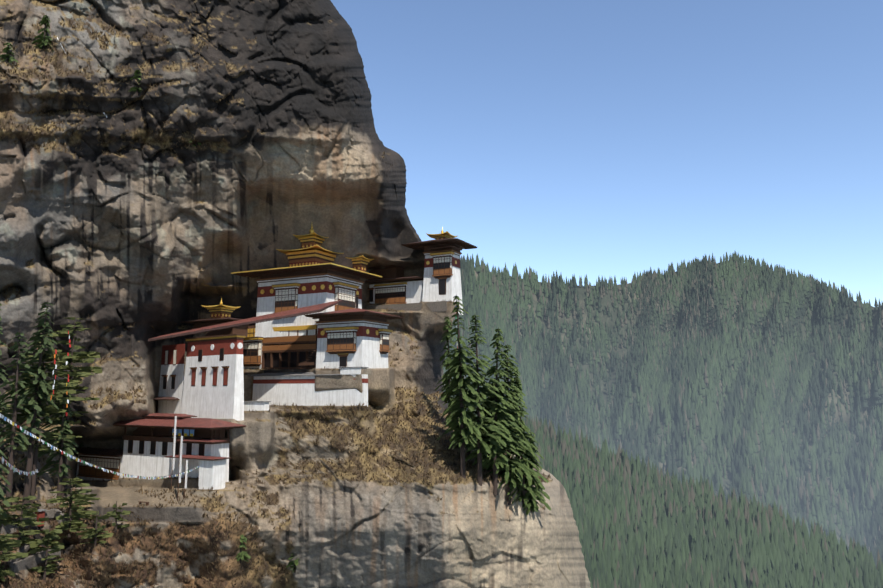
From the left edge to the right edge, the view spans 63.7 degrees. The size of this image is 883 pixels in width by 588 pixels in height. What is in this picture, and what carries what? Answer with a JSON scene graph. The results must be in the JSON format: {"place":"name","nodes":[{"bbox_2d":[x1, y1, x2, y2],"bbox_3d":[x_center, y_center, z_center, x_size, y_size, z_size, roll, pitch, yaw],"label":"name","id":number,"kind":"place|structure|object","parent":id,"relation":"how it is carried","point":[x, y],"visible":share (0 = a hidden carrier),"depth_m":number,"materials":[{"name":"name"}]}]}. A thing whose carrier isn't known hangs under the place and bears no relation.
{"place":"outdoors","nodes":[
{"label":"outdoors","id":0,"kind":"place"},
{"bbox_2d":[2,457,37,474],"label":"prayer flags","id":1,"kind":"object","parent":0,"point":[24,472],"depth_m":58.52},
{"bbox_2d":[4,417,198,479],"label":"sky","id":2,"kind":"structure","parent":0,"point":[5,418],"depth_m":66.31,"materials":[{"name":"blue"}]},
{"bbox_2d":[0,0,590,587],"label":"cliff rock","id":3,"kind":"object","parent":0,"point":[304,154],"visible":0.77,"depth_m":127.06,"materials":[{"name":"grey stone"}]},
{"bbox_2d":[0,431,10,516],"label":"conifer","id":4,"kind":"object","parent":3,"relation":"on","point":[6,502],"visible":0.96,"depth_m":92.34,"materials":[{"name":"green plant"}]},
{"bbox_2d":[0,41,17,62],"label":"conifer","id":5,"kind":"object","parent":3,"relation":"on","point":[6,50],"depth_m":116.22,"materials":[{"name":"green plant"}]},
{"bbox_2d":[0,303,17,438],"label":"conifer","id":6,"kind":"object","parent":3,"relation":"on","point":[4,379],"visible":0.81,"depth_m":100.43,"materials":[{"name":"green plant"}]},
{"bbox_2d":[0,533,27,581],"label":"conifer tree","id":7,"kind":"object","parent":3,"relation":"on","point":[7,544],"depth_m":87.68,"materials":[{"name":"green plant"}]},
{"bbox_2d":[0,327,45,507],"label":"conifer","id":8,"kind":"object","parent":3,"relation":"on","point":[21,439],"depth_m":98.51,"materials":[{"name":"green plant"}]},
{"bbox_2d":[0,494,48,547],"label":"conifer tree","id":9,"kind":"object","parent":3,"relation":"on","point":[27,513],"depth_m":93.74,"materials":[{"name":"green plant"}]},
{"bbox_2d":[0,301,58,503],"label":"conifer","id":10,"kind":"object","parent":3,"relation":"on","point":[47,344],"depth_m":100.69,"materials":[{"name":"green plant"}]},
{"bbox_2d":[32,14,53,50],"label":"conifer","id":11,"kind":"object","parent":3,"relation":"on","point":[41,39],"depth_m":123.33,"materials":[{"name":"green plant"}]},
{"bbox_2d":[23,529,63,579],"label":"conifer tree","id":12,"kind":"object","parent":3,"relation":"on","point":[57,546],"depth_m":94.32,"materials":[{"name":"green plant"}]},
{"bbox_2d":[0,349,93,503],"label":"conifer tree","id":13,"kind":"object","parent":3,"relation":"on","point":[70,384],"depth_m":102.28,"materials":[{"name":"green plant"}]},
{"bbox_2d":[53,349,56,393],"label":"prayer flags","id":14,"kind":"object","parent":13,"relation":"on","point":[54,363],"depth_m":99.60},
{"bbox_2d":[20,377,77,502],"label":"conifer","id":15,"kind":"object","parent":3,"relation":"on","point":[68,448],"depth_m":104.07,"materials":[{"name":"green plant"}]},
{"bbox_2d":[13,317,101,496],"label":"conifer tree","id":16,"kind":"object","parent":3,"relation":"on","point":[88,357],"depth_m":107.37,"materials":[{"name":"green plant"}]},
{"bbox_2d":[65,331,70,415],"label":"prayer flags","id":17,"kind":"object","parent":3,"relation":"on","point":[68,355],"depth_m":100.51},
{"bbox_2d":[46,477,100,536],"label":"conifer tree","id":18,"kind":"object","parent":3,"relation":"on","point":[78,513],"depth_m":99.68,"materials":[{"name":"green plant"}]},
{"bbox_2d":[70,507,112,545],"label":"conifer sapling","id":19,"kind":"object","parent":3,"relation":"on","point":[89,533],"depth_m":98.47,"materials":[{"name":"green plant"}]},
{"bbox_2d":[0,415,187,572],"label":"prayer flags","id":20,"kind":"object","parent":3,"relation":"on","point":[29,562],"visible":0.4,"depth_m":97.75,"materials":[{"name":"paint"}]},
{"bbox_2d":[0,413,197,479],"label":"prayer flags","id":21,"kind":"object","parent":3,"relation":"on","point":[27,433],"depth_m":72.15},
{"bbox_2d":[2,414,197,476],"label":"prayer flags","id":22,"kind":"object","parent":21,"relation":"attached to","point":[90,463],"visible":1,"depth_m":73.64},
{"bbox_2d":[21,428,196,478],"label":"prayer flags","id":23,"kind":"object","parent":3,"relation":"on","point":[22,430],"visible":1,"depth_m":74.92,"materials":[{"name":"green"}]},
{"bbox_2d":[100,501,131,531],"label":"conifer sapling","id":24,"kind":"object","parent":3,"relation":"on","point":[113,514],"depth_m":101.46,"materials":[{"name":"green plant"}]},
{"bbox_2d":[128,68,141,94],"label":"conifer","id":25,"kind":"object","parent":3,"relation":"on","point":[136,74],"depth_m":127.95,"materials":[{"name":"green plant"}]},
{"bbox_2d":[74,413,245,489],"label":"house","id":26,"kind":"structure","parent":3,"relation":"on","point":[150,454],"depth_m":123.72,"materials":[{"name":"paint"}]},
{"bbox_2d":[172,429,193,435],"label":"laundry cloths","id":27,"kind":"object","parent":26,"relation":"attached to","point":[185,431],"visible":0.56,"depth_m":121.43,"materials":[{"name":"blue"}]},
{"bbox_2d":[154,334,246,420],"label":"tall white house","id":28,"kind":"structure","parent":3,"relation":"on","point":[210,384],"depth_m":130.63,"materials":[{"name":"paint"}]},
{"bbox_2d":[148,297,342,341],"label":"roof","id":29,"kind":"structure","parent":28,"relation":"on","point":[222,322],"depth_m":135.66,"materials":[{"name":"paint"}]},
{"bbox_2d":[235,535,250,562],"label":"conifer","id":30,"kind":"object","parent":3,"relation":"on","point":[242,554],"depth_m":109.39,"materials":[{"name":"green plant"}]},
{"bbox_2d":[244,401,270,410],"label":"wall","id":31,"kind":"structure","parent":3,"relation":"on","point":[256,405],"depth_m":126.04,"materials":[{"name":"paint"}]},
{"bbox_2d":[0,0,552,587],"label":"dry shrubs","id":32,"kind":"object","parent":3,"relation":"on","point":[322,432],"visible":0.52,"depth_m":118.70,"materials":[{"name":"brown plant"}]},
{"bbox_2d":[243,325,317,368],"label":"timber gallery","id":33,"kind":"object","parent":3,"relation":"on","point":[287,352],"visible":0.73,"depth_m":142.03,"materials":[{"name":"paint"}]},
{"bbox_2d":[286,554,299,572],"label":"shrub","id":34,"kind":"object","parent":3,"relation":"on","point":[292,563],"depth_m":117.62,"materials":[{"name":"green plant"}]},
{"bbox_2d":[231,224,381,337],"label":"temple","id":35,"kind":"structure","parent":3,"relation":"on","point":[312,274],"depth_m":142.95,"materials":[{"name":"paint"}]},
{"bbox_2d":[251,367,368,406],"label":"white terrace wall","id":36,"kind":"structure","parent":3,"relation":"on","point":[290,388],"depth_m":134.64,"materials":[{"name":"whitewashed plaster"},{"name":"paint"}]},
{"bbox_2d":[298,308,403,368],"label":"temple","id":37,"kind":"structure","parent":3,"relation":"on","point":[356,337],"depth_m":132.92,"materials":[{"name":"paint"}]},
{"bbox_2d":[362,265,448,311],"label":"monastery building","id":38,"kind":"structure","parent":3,"relation":"on","point":[395,291],"depth_m":159.11,"materials":[{"name":"paint"}]},
{"bbox_2d":[402,227,476,314],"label":"monastery tower","id":39,"kind":"structure","parent":3,"relation":"on","point":[442,253],"depth_m":154.48,"materials":[{"name":"paint"}]},
{"bbox_2d":[435,316,456,413],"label":"conifer","id":40,"kind":"object","parent":3,"relation":"on","point":[445,398],"depth_m":138.08,"materials":[{"name":"green plant"}]},
{"bbox_2d":[445,350,468,446],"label":"conifer","id":41,"kind":"object","parent":3,"relation":"on","point":[450,393],"depth_m":126.08,"materials":[{"name":"green plant"}]},
{"bbox_2d":[437,294,491,478],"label":"conifer","id":42,"kind":"object","parent":3,"relation":"on","point":[456,382],"depth_m":116.76,"materials":[{"name":"green plant"}]},
{"bbox_2d":[458,363,476,454],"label":"conifer","id":43,"kind":"object","parent":3,"relation":"on","point":[466,407],"depth_m":125.38,"materials":[{"name":"green plant"}]},
{"bbox_2d":[449,315,521,485],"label":"conifer","id":44,"kind":"object","parent":3,"relation":"on","point":[485,448],"depth_m":117.27,"materials":[{"name":"green plant"}]},
{"bbox_2d":[465,327,537,494],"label":"conifer","id":45,"kind":"object","parent":3,"relation":"on","point":[502,417],"depth_m":118.47,"materials":[{"name":"green plant"}]},
{"bbox_2d":[472,345,548,504],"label":"conifer","id":46,"kind":"object","parent":3,"relation":"on","point":[511,479],"depth_m":119.83,"materials":[{"name":"green plant"}]},
{"bbox_2d":[502,368,530,490],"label":"conifer","id":47,"kind":"object","parent":3,"relation":"on","point":[518,383],"depth_m":122.04,"materials":[{"name":"green plant"}]},
{"bbox_2d":[502,394,542,506],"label":"conifer","id":48,"kind":"object","parent":3,"relation":"on","point":[531,489],"depth_m":120.53,"materials":[{"name":"green plant"}]},
{"bbox_2d":[522,430,550,514],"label":"conifer","id":49,"kind":"object","parent":3,"relation":"on","point":[538,485],"depth_m":121.04,"materials":[{"name":"green plant"}]},
{"bbox_2d":[443,252,882,567],"bbox_3d":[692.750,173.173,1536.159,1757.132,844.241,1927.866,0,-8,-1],"label":"mountain forest","id":50,"kind":"object","parent":0,"point":[784,384],"visible":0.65,"depth_m":1973.82,"materials":[{"name":"green plant"}]},
{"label":"spur terrain","id":51,"kind":"structure","parent":0,"visible":0},
{"bbox_2d":[467,389,882,587],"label":"spur forest","id":52,"kind":"object","parent":51,"relation":"on","point":[639,524],"visible":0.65,"depth_m":595.58,"materials":[{"name":"green plant"}]}
]}

